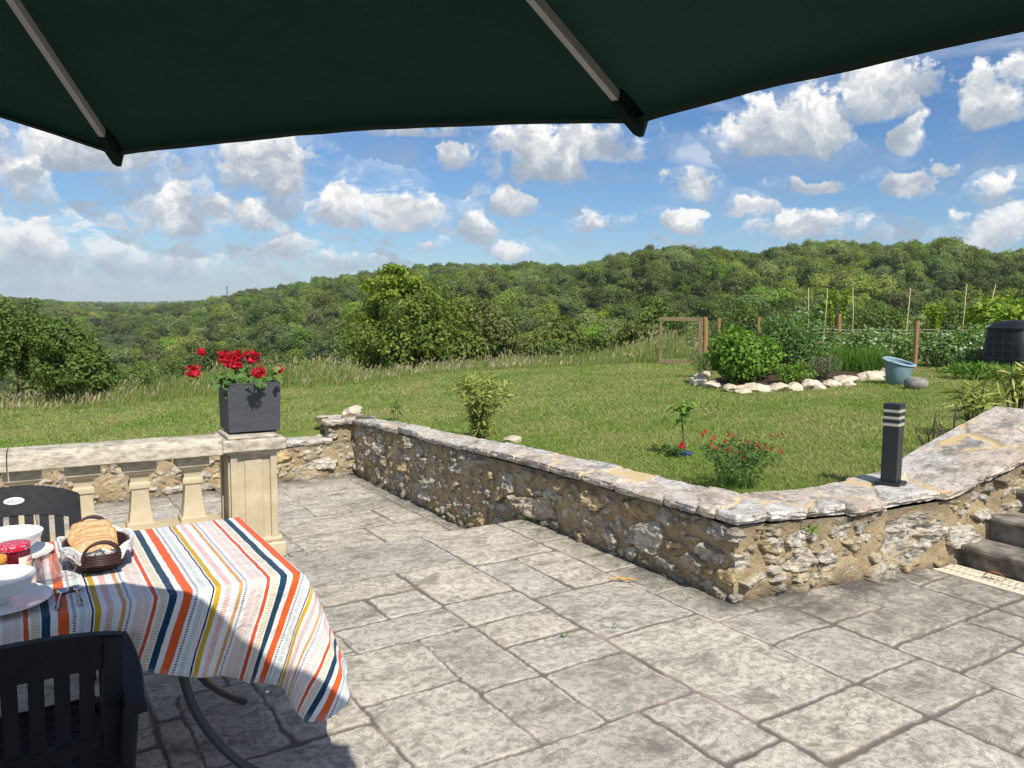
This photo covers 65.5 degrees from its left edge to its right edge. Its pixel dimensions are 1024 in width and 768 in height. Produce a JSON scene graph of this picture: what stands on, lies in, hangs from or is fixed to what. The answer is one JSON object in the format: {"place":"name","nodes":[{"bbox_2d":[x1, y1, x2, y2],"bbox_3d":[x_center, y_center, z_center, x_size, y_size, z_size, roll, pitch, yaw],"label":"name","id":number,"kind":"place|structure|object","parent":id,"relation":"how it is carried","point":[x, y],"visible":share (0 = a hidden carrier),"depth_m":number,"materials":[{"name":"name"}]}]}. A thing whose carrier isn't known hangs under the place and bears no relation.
{"place":"outdoors","nodes":[
{"label":"outdoors","id":0,"kind":"place"},
{"bbox_2d":[3,474,464,557],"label":"terrace","id":1,"kind":"structure","parent":0,"point":[319,515],"depth_m":7.78,"materials":[{"name":"grey stone"}]},
{"bbox_2d":[0,429,286,557],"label":"balustrade","id":2,"kind":"object","parent":1,"relation":"on","point":[248,478],"visible":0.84,"depth_m":5.12,"materials":[{"name":"stone"}]},
{"bbox_2d":[218,380,280,434],"bbox_3d":[-1.806,0.148,5.481,0.348,0.342,0.348,-3,6,-30],"label":"planter","id":3,"kind":"object","parent":2,"relation":"on","point":[252,407],"visible":0.87,"depth_m":5.34,"materials":[{"name":"plastic"}]},
{"bbox_2d":[184,348,297,398],"bbox_3d":[-1.829,-0.079,5.402,0.617,0.345,0.574,1,5,8],"label":"geranium","id":4,"kind":"object","parent":3,"relation":"in","point":[258,375],"visible":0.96,"depth_m":5.34,"materials":[{"name":"red plant"}]},
{"bbox_2d":[0,434,355,503],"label":"rubble wall","id":5,"kind":"structure","parent":1,"relation":"on","point":[302,458],"depth_m":8.77,"materials":[{"name":"stone"}]},
{"bbox_2d":[0,271,961,399],"bbox_3d":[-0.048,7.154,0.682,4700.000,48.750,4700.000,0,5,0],"label":"hills","id":6,"kind":"structure","parent":0,"point":[108,340],"depth_m":223.27,"materials":[{"name":"green plant"}]},
{"bbox_2d":[110,367,165,393],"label":"tree","id":7,"kind":"object","parent":6,"relation":"on","point":[141,378],"visible":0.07,"depth_m":39.83,"materials":[{"name":"green plant"}]},
{"bbox_2d":[150,355,207,391],"bbox_3d":[-14.820,1.315,36.516,3.603,5.389,4.626,0,5,0],"label":"tree","id":8,"kind":"object","parent":6,"relation":"on","point":[176,371],"visible":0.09,"depth_m":35.66,"materials":[{"name":"green plant"}]},
{"bbox_2d":[259,350,289,370],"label":"woodland tree","id":9,"kind":"object","parent":6,"relation":"on","point":[272,358],"visible":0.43,"depth_m":124.55,"materials":[{"name":"green plant"}]},
{"bbox_2d":[303,334,344,360],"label":"woodland tree","id":10,"kind":"object","parent":6,"relation":"on","point":[324,349],"visible":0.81,"depth_m":134.21,"materials":[{"name":"green plant"}]},
{"bbox_2d":[323,354,359,372],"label":"woodland tree","id":11,"kind":"object","parent":6,"relation":"on","point":[348,364],"visible":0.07,"depth_m":104.00,"materials":[{"name":"green plant"}]},
{"bbox_2d":[334,323,359,361],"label":"woodland tree","id":12,"kind":"object","parent":6,"relation":"on","point":[339,332],"visible":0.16,"depth_m":140.11,"materials":[{"name":"green plant"}]},
{"bbox_2d":[334,262,517,373],"bbox_3d":[-3.099,-1.365,29.323,6.654,6.242,6.302,0,5,0],"label":"oak tree","id":13,"kind":"object","parent":6,"relation":"on","point":[414,320],"visible":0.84,"depth_m":27.76,"materials":[{"name":"green plant"}]},
{"bbox_2d":[456,297,521,364],"bbox_3d":[-0.791,-1.154,28.881,2.391,3.954,2.722,0,5,0],"label":"oak tree","id":14,"kind":"object","parent":6,"relation":"on","point":[503,335],"visible":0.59,"depth_m":28.30,"materials":[{"name":"green plant"}]},
{"bbox_2d":[508,306,533,333],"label":"woodland tree","id":15,"kind":"object","parent":6,"relation":"on","point":[522,314],"visible":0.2,"depth_m":140.36,"materials":[{"name":"green plant"}]},
{"bbox_2d":[511,334,547,359],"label":"bush","id":16,"kind":"object","parent":6,"relation":"on","point":[533,350],"visible":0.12,"depth_m":30.42,"materials":[{"name":"green plant"}]},
{"bbox_2d":[532,310,566,327],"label":"woodland tree","id":17,"kind":"object","parent":6,"relation":"on","point":[552,315],"visible":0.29,"depth_m":137.57,"materials":[{"name":"green plant"}]},
{"bbox_2d":[536,338,592,363],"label":"bush","id":18,"kind":"object","parent":6,"relation":"on","point":[554,346],"visible":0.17,"depth_m":28.95,"materials":[{"name":"green plant"}]},
{"bbox_2d":[571,308,597,327],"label":"woodland tree","id":19,"kind":"object","parent":6,"relation":"on","point":[583,318],"visible":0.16,"depth_m":138.62,"materials":[{"name":"green plant"}]},
{"bbox_2d":[579,321,609,338],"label":"woodland tree","id":20,"kind":"object","parent":6,"relation":"on","point":[593,329],"visible":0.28,"depth_m":120.44,"materials":[{"name":"green plant"}]},
{"bbox_2d":[574,330,617,355],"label":"bush","id":21,"kind":"object","parent":6,"relation":"on","point":[599,341],"visible":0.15,"depth_m":30.86,"materials":[{"name":"green plant"}]},
{"bbox_2d":[581,317,623,330],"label":"woodland tree","id":22,"kind":"object","parent":6,"relation":"on","point":[605,323],"visible":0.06,"depth_m":128.46,"materials":[{"name":"green plant"}]},
{"bbox_2d":[609,303,638,322],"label":"woodland tree","id":23,"kind":"object","parent":6,"relation":"on","point":[625,310],"visible":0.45,"depth_m":138.27,"materials":[{"name":"green plant"}]},
{"bbox_2d":[611,322,663,356],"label":"bush","id":24,"kind":"object","parent":6,"relation":"on","point":[636,332],"visible":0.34,"depth_m":27.04,"materials":[{"name":"green plant"}]},
{"bbox_2d":[627,298,691,343],"bbox_3d":[5.603,-1.604,30.827,2.745,3.488,2.407,6,8,45],"label":"bush","id":25,"kind":"object","parent":6,"relation":"on","point":[660,311],"visible":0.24,"depth_m":30.63,"materials":[{"name":"green plant"}]},
{"bbox_2d":[689,299,722,328],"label":"woodland tree","id":26,"kind":"object","parent":6,"relation":"on","point":[705,310],"visible":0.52,"depth_m":132.43,"materials":[{"name":"green plant"}]},
{"bbox_2d":[702,301,771,350],"bbox_3d":[9.883,-1.919,34.161,3.308,3.321,3.027,3,6,22],"label":"tree","id":27,"kind":"object","parent":6,"relation":"on","point":[746,314],"visible":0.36,"depth_m":33.72,"materials":[{"name":"green plant"}]},
{"bbox_2d":[765,305,836,345],"bbox_3d":[13.217,-1.827,36.038,3.622,3.454,3.657,0,5,0],"label":"tree","id":28,"kind":"object","parent":6,"relation":"on","point":[810,314],"visible":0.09,"depth_m":35.74,"materials":[{"name":"green plant"}]},
{"bbox_2d":[780,297,822,312],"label":"woodland tree","id":29,"kind":"object","parent":6,"relation":"on","point":[796,301],"visible":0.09,"depth_m":134.40,"materials":[{"name":"green plant"}]},
{"bbox_2d":[820,304,860,325],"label":"woodland tree","id":30,"kind":"object","parent":6,"relation":"on","point":[848,312],"visible":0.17,"depth_m":121.83,"materials":[{"name":"green plant"}]},
{"bbox_2d":[836,295,913,343],"bbox_3d":[16.718,-2.016,36.798,3.342,4.164,3.803,3,6,24],"label":"tree","id":31,"kind":"object","parent":6,"relation":"on","point":[893,321],"visible":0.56,"depth_m":36.37,"materials":[{"name":"green plant"}]},
{"bbox_2d":[901,310,945,342],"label":"woodland tree","id":32,"kind":"object","parent":6,"relation":"on","point":[915,316],"visible":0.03,"depth_m":50.42,"materials":[{"name":"green plant"}]},
{"bbox_2d":[909,291,983,341],"bbox_3d":[20.952,-2.135,37.965,3.720,4.676,3.480,0,5,0],"label":"tree","id":33,"kind":"object","parent":6,"relation":"on","point":[954,319],"visible":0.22,"depth_m":37.22,"materials":[{"name":"green plant"}]},
{"bbox_2d":[0,345,1023,526],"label":"lawn","id":34,"kind":"structure","parent":0,"point":[308,432],"depth_m":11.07,"materials":[{"name":"plant"}]},
{"bbox_2d":[0,294,55,400],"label":"bush","id":35,"kind":"object","parent":34,"relation":"on","point":[15,331],"visible":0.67,"depth_m":15.13,"materials":[{"name":"green plant"}]},
{"bbox_2d":[25,315,96,403],"bbox_3d":[-8.271,-0.346,14.799,1.397,1.874,1.176,6,8,44],"label":"bush","id":36,"kind":"object","parent":34,"relation":"on","point":[60,340],"visible":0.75,"depth_m":14.58,"materials":[{"name":"green plant"}]},
{"bbox_2d":[59,337,122,396],"bbox_3d":[-7.558,-0.154,14.382,0.872,1.387,1.105,0,5,0],"label":"bush","id":37,"kind":"object","parent":34,"relation":"on","point":[90,366],"visible":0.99,"depth_m":14.14,"materials":[{"name":"green plant"}]},
{"bbox_2d":[0,326,696,410],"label":"meadow grass","id":38,"kind":"structure","parent":34,"relation":"on","point":[180,391],"depth_m":16.71,"materials":[{"name":"green plant"}]},
{"bbox_2d":[446,367,515,438],"bbox_3d":[-0.325,0.216,8.179,0.779,0.768,0.726,0,5,0],"label":"oleander","id":39,"kind":"object","parent":34,"relation":"on","point":[480,426],"visible":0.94,"depth_m":8.11,"materials":[{"name":"green plant"}]},
{"bbox_2d":[315,407,1023,602],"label":"rubble wall","id":40,"kind":"structure","parent":34,"relation":"on","point":[423,467],"depth_m":5.37,"materials":[{"name":"stone"}]},
{"bbox_2d":[343,405,362,416],"bbox_3d":[-1.938,0.328,9.667,0.263,0.143,0.187,-2,6,-24],"label":"loose rock","id":41,"kind":"object","parent":40,"relation":"on","point":[354,410],"visible":0.92,"depth_m":9.61,"materials":[{"name":"stone"}]},
{"bbox_2d":[874,402,906,486],"bbox_3d":[2.575,0.405,5.390,0.162,0.560,0.162,6,8,43],"label":"bollard lamp","id":42,"kind":"object","parent":40,"relation":"on","point":[892,439],"visible":1,"depth_m":5.35,"materials":[{"name":"metal"}]},
{"bbox_2d":[660,442,685,457],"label":"ground plant","id":43,"kind":"object","parent":34,"relation":"on","point":[674,451],"visible":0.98,"depth_m":6.86,"materials":[{"name":"green plant"}]},
{"bbox_2d":[664,399,696,449],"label":"sapling","id":44,"kind":"object","parent":34,"relation":"on","point":[683,410],"visible":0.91,"depth_m":6.89,"materials":[{"name":"green plant"}]},
{"bbox_2d":[688,346,713,374],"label":"lavender","id":45,"kind":"object","parent":34,"relation":"on","point":[705,365],"visible":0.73,"depth_m":13.75,"materials":[{"name":"green plant"}]},
{"bbox_2d":[699,425,783,490],"bbox_3d":[1.610,0.527,5.640,0.586,0.445,0.628,0,5,0],"label":"salvia","id":46,"kind":"object","parent":34,"relation":"on","point":[737,464],"visible":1,"depth_m":5.59,"materials":[{"name":"green plant"}]},
{"bbox_2d":[736,382,771,391],"bbox_3d":[3.496,0.081,11.373,0.556,0.206,0.180,0,5,-5],"label":"border stone","id":47,"kind":"object","parent":34,"relation":"on","point":[754,387],"visible":0.58,"depth_m":11.33,"materials":[{"name":"stone"}]},
{"bbox_2d":[769,382,789,391],"bbox_3d":[3.790,0.059,11.346,0.326,0.165,0.204,4,7,36],"label":"border stone","id":48,"kind":"object","parent":34,"relation":"on","point":[781,386],"visible":0.68,"depth_m":11.28,"materials":[{"name":"stone"}]},
{"bbox_2d":[698,368,865,389],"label":"bed soil","id":49,"kind":"structure","parent":34,"relation":"on","point":[770,379],"depth_m":12.31,"materials":[{"name":"brown soil"}]},
{"bbox_2d":[704,324,787,382],"bbox_3d":[3.512,-0.456,12.275,1.183,0.931,1.149,6,8,44],"label":"mint bush","id":50,"kind":"object","parent":49,"relation":"on","point":[734,354],"visible":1,"depth_m":12.06,"materials":[{"name":"green plant"}]},
{"bbox_2d":[752,311,839,373],"bbox_3d":[4.553,-0.654,12.928,1.412,1.107,1.032,0,5,0],"label":"herb bush","id":51,"kind":"object","parent":49,"relation":"on","point":[792,341],"visible":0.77,"depth_m":12.71,"materials":[{"name":"green plant"}]},
{"bbox_2d":[774,361,818,382],"bbox_3d":[4.183,-0.165,11.795,0.688,0.366,0.438,-1,6,-14],"label":"parsley","id":52,"kind":"object","parent":49,"relation":"on","point":[791,375],"visible":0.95,"depth_m":11.75,"materials":[{"name":"green plant"}]},
{"bbox_2d":[805,356,842,378],"bbox_3d":[4.750,-0.256,12.146,0.529,0.407,0.522,0,5,0],"label":"thyme cushion","id":53,"kind":"object","parent":49,"relation":"on","point":[820,364],"visible":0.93,"depth_m":12.06,"materials":[{"name":"green plant"}]},
{"bbox_2d":[807,342,900,371],"bbox_3d":[5.835,-0.465,13.561,1.622,0.522,1.180,0,5,0],"label":"chive clump","id":54,"kind":"object","parent":49,"relation":"on","point":[862,359],"visible":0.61,"depth_m":13.34,"materials":[{"name":"green plant"}]},
{"bbox_2d":[801,379,822,389],"bbox_3d":[4.269,0.035,11.344,0.365,0.219,0.208,1,5,2],"label":"border stone","id":55,"kind":"object","parent":34,"relation":"on","point":[808,383],"visible":0.58,"depth_m":11.27,"materials":[{"name":"stone"}]},
{"bbox_2d":[794,302,830,354],"bbox_3d":[6.760,-1.228,17.987,0.666,1.283,0.977,4,7,36],"label":"fruit sapling","id":56,"kind":"object","parent":34,"relation":"on","point":[817,314],"visible":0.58,"depth_m":17.95,"materials":[{"name":"green plant"}]},
{"bbox_2d":[819,287,853,340],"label":"fruit sapling","id":57,"kind":"object","parent":34,"relation":"on","point":[843,307],"visible":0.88,"depth_m":18.44,"materials":[{"name":"green plant"}]},
{"bbox_2d":[833,375,858,382],"bbox_3d":[4.997,-0.051,11.913,0.375,0.175,0.200,0,5,-4],"label":"border stone","id":58,"kind":"object","parent":34,"relation":"on","point":[854,379],"visible":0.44,"depth_m":11.86,"materials":[{"name":"stone"}]},
{"bbox_2d":[827,324,897,357],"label":"bean plants","id":59,"kind":"object","parent":34,"relation":"on","point":[864,338],"visible":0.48,"depth_m":15.33,"materials":[{"name":"green plant"}]},
{"bbox_2d":[703,314,1023,369],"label":"garden fence","id":60,"kind":"object","parent":34,"relation":"on","point":[916,346],"visible":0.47,"depth_m":14.81,"materials":[{"name":"brown wood"}]},
{"bbox_2d":[658,317,702,362],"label":"garden gate","id":61,"kind":"structure","parent":60,"relation":"attached to","point":[686,319],"depth_m":17.17,"materials":[{"name":"brown wood"}]},
{"bbox_2d":[865,371,883,379],"bbox_3d":[5.616,-0.116,12.454,0.376,0.178,0.221,-1,6,-16],"label":"border stone","id":62,"kind":"object","parent":34,"relation":"on","point":[872,375],"visible":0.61,"depth_m":12.37,"materials":[{"name":"stone"}]},
{"bbox_2d":[870,328,920,362],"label":"bean plants","id":63,"kind":"object","parent":34,"relation":"on","point":[891,338],"visible":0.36,"depth_m":15.62,"materials":[{"name":"green plant"}]},
{"bbox_2d":[882,356,916,384],"bbox_3d":[5.622,-0.190,11.581,0.425,0.402,0.424,-4,7,-41],"label":"tub","id":64,"kind":"object","parent":34,"relation":"on","point":[898,371],"visible":0.94,"depth_m":11.46,"materials":[{"name":"teal plastic"}]},
{"bbox_2d":[903,377,928,389],"bbox_3d":[5.560,-0.007,10.965,0.296,0.165,0.296,0,5,0],"label":"rock","id":65,"kind":"object","parent":34,"relation":"on","point":[913,383],"visible":0.98,"depth_m":10.86,"materials":[{"name":"white stone"}]},
{"bbox_2d":[913,410,938,444],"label":"cut back shrub","id":66,"kind":"object","parent":34,"relation":"on","point":[920,438],"visible":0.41,"depth_m":6.46,"materials":[{"name":"brown plant"}]},
{"bbox_2d":[902,330,974,366],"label":"bean plants","id":67,"kind":"object","parent":34,"relation":"on","point":[943,350],"visible":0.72,"depth_m":15.14,"materials":[{"name":"green plant"}]},
{"bbox_2d":[931,402,963,435],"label":"cut back shrub","id":68,"kind":"object","parent":34,"relation":"on","point":[942,432],"visible":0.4,"depth_m":6.72,"materials":[{"name":"brown plant"}]},
{"bbox_2d":[940,346,983,368],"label":"bramble","id":69,"kind":"object","parent":34,"relation":"on","point":[970,355],"visible":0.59,"depth_m":13.88,"materials":[{"name":"green plant"}]},
{"bbox_2d":[944,319,993,361],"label":"bean plants","id":70,"kind":"object","parent":34,"relation":"on","point":[978,342],"visible":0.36,"depth_m":15.01,"materials":[{"name":"green plant"}]},
{"bbox_2d":[935,359,1021,379],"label":"weeds","id":71,"kind":"object","parent":34,"relation":"on","point":[979,368],"visible":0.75,"depth_m":12.47,"materials":[{"name":"green plant"}]},
{"bbox_2d":[939,372,1022,421],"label":"oleander","id":72,"kind":"object","parent":34,"relation":"on","point":[968,408],"visible":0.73,"depth_m":7.11,"materials":[{"name":"green plant"}]},
{"bbox_2d":[960,294,1023,334],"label":"grape vine","id":73,"kind":"object","parent":34,"relation":"on","point":[996,312],"visible":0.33,"depth_m":15.82,"materials":[{"name":"green plant"}]},
{"bbox_2d":[977,362,1023,408],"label":"oleander","id":74,"kind":"object","parent":34,"relation":"on","point":[1020,386],"visible":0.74,"depth_m":7.72,"materials":[{"name":"green plant"}]},
{"bbox_2d":[981,320,1023,376],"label":"compost bin","id":75,"kind":"object","parent":34,"relation":"on","point":[1006,330],"visible":0.79,"depth_m":13.09,"materials":[{"name":"plastic"}]},
{"bbox_2d":[0,519,1023,767],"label":"terrace","id":76,"kind":"structure","parent":0,"point":[458,649],"depth_m":3.72,"materials":[{"name":"grey stone"}]},
{"bbox_2d":[0,485,101,697],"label":"garden chair","id":77,"kind":"object","parent":76,"relation":"on","point":[28,502],"visible":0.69,"depth_m":3.48,"materials":[{"name":"grey plastic"}]},
{"bbox_2d":[0,631,146,767],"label":"garden chair","id":78,"kind":"object","parent":76,"relation":"on","point":[88,728],"visible":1,"depth_m":2.04,"materials":[{"name":"grey plastic"}]},
{"bbox_2d":[178,676,259,767],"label":"garden table","id":79,"kind":"object","parent":76,"relation":"on","point":[223,748],"visible":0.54,"depth_m":2.75,"materials":[{"name":"grey plastic"}]},
{"bbox_2d":[0,517,349,721],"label":"tablecloth","id":80,"kind":"object","parent":79,"relation":"on","point":[236,597],"visible":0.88,"depth_m":2.79,"materials":[{"name":"fabric"}]},
{"bbox_2d":[0,539,31,565],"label":"jam jar","id":81,"kind":"object","parent":80,"relation":"on","point":[18,552],"visible":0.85,"depth_m":2.81,"materials":[{"name":"red glass"}]},
{"bbox_2d":[0,583,52,615],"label":"saucer","id":82,"kind":"object","parent":80,"relation":"on","point":[30,595],"visible":0.72,"depth_m":2.55,"materials":[{"name":"white ceramic"}]},
{"bbox_2d":[0,564,36,604],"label":"bowl","id":83,"kind":"object","parent":82,"relation":"on","point":[15,579],"visible":1,"depth_m":2.59,"materials":[{"name":"white ceramic"}]},
{"bbox_2d":[30,541,53,558],"bbox_3d":[-1.884,0.644,2.999,0.280,0.024,0.280,0,5,0],"label":"saucer","id":84,"kind":"object","parent":80,"relation":"on","point":[38,548],"visible":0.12,"depth_m":3.07,"materials":[{"name":"white ceramic"}]},
{"bbox_2d":[0,525,43,545],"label":"bowl","id":85,"kind":"object","parent":84,"relation":"on","point":[32,534],"visible":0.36,"depth_m":3.07,"materials":[{"name":"white ceramic"}]},
{"bbox_2d":[54,588,68,608],"bbox_3d":[-1.462,0.692,2.578,0.038,0.013,0.185,-2,6,-24],"label":"teaspoon","id":86,"kind":"object","parent":80,"relation":"on","point":[60,591],"visible":1,"depth_m":2.62,"materials":[{"name":"metal"}]},
{"bbox_2d":[69,585,82,604],"bbox_3d":[-1.422,0.689,2.609,0.038,0.013,0.193,-3,7,-33],"label":"teaspoon","id":87,"kind":"object","parent":80,"relation":"on","point":[76,588],"visible":1,"depth_m":2.64,"materials":[{"name":"metal"}]},
{"bbox_2d":[56,515,133,573],"bbox_3d":[-1.537,0.596,2.947,0.252,0.137,0.413,-3,6,-32],"label":"bread basket","id":88,"kind":"object","parent":80,"relation":"on","point":[100,560],"visible":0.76,"depth_m":2.82,"materials":[{"name":"wicker"}]},
{"bbox_2d":[67,525,98,546],"bbox_3d":[-1.564,0.569,2.953,0.147,0.014,0.127,-2,34,-33],"label":"bread slice","id":89,"kind":"object","parent":88,"relation":"in","point":[71,536],"visible":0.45,"depth_m":2.94,"materials":[{"name":"beige food"}]},
{"bbox_2d":[73,530,106,541],"bbox_3d":[-1.525,0.587,2.916,0.145,0.013,0.123,-7,40,-32],"label":"bread slice","id":90,"kind":"object","parent":88,"relation":"in","point":[95,533],"visible":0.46,"depth_m":2.94,"materials":[{"name":"beige food"}]},
{"bbox_2d":[70,519,112,529],"bbox_3d":[-1.572,0.555,2.980,0.145,0.014,0.123,-3,37,-33],"label":"bread slice","id":91,"kind":"object","parent":88,"relation":"in","point":[95,522],"visible":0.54,"depth_m":3.01,"materials":[{"name":"beige food"}]},
{"bbox_2d":[72,534,113,547],"bbox_3d":[-1.517,0.600,2.890,0.147,0.014,0.127,-5,43,-29],"label":"bread slice","id":92,"kind":"object","parent":88,"relation":"in","point":[78,540],"visible":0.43,"depth_m":2.91,"materials":[{"name":"beige food"}]},
{"bbox_2d":[74,537,117,565],"bbox_3d":[-1.498,0.603,2.871,0.146,0.013,0.124,-6,39,-30],"label":"bread slice","id":93,"kind":"object","parent":88,"relation":"in","point":[82,546],"visible":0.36,"depth_m":2.88,"materials":[{"name":"beige food"}]},
{"bbox_2d":[74,525,117,540],"bbox_3d":[-1.538,0.572,2.939,0.146,0.014,0.124,-10,40,-26],"label":"bread slice","id":94,"kind":"object","parent":88,"relation":"in","point":[111,530],"visible":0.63,"depth_m":2.97,"materials":[{"name":"beige food"}]},
{"bbox_2d":[0,32,1023,305],"label":"sky","id":95,"kind":"structure","parent":0,"point":[925,147],"materials":[{"name":"blue"}]},
{"bbox_2d":[922,302,946,341],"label":"fruit sapling","id":96,"kind":"object","parent":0,"point":[937,311],"visible":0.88,"depth_m":19.07,"materials":[{"name":"green plant"}]},
{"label":"terrace slab","id":97,"kind":"structure","parent":0,"visible":0},
{"bbox_2d":[0,0,1023,166],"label":"parasol","id":98,"kind":"object","parent":97,"relation":"on","point":[115,81],"visible":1,"depth_m":1.24,"materials":[{"name":"fabric"}]},
{"bbox_2d":[933,564,1023,596],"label":"drain grille","id":99,"kind":"object","parent":97,"relation":"on","point":[985,580],"visible":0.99,"depth_m":5.07,"materials":[{"name":"beige plastic"}]},
{"bbox_2d":[954,488,1023,581],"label":"garden steps","id":100,"kind":"structure","parent":97,"relation":"on","point":[1000,549],"depth_m":5.28,"materials":[{"name":"stone"}]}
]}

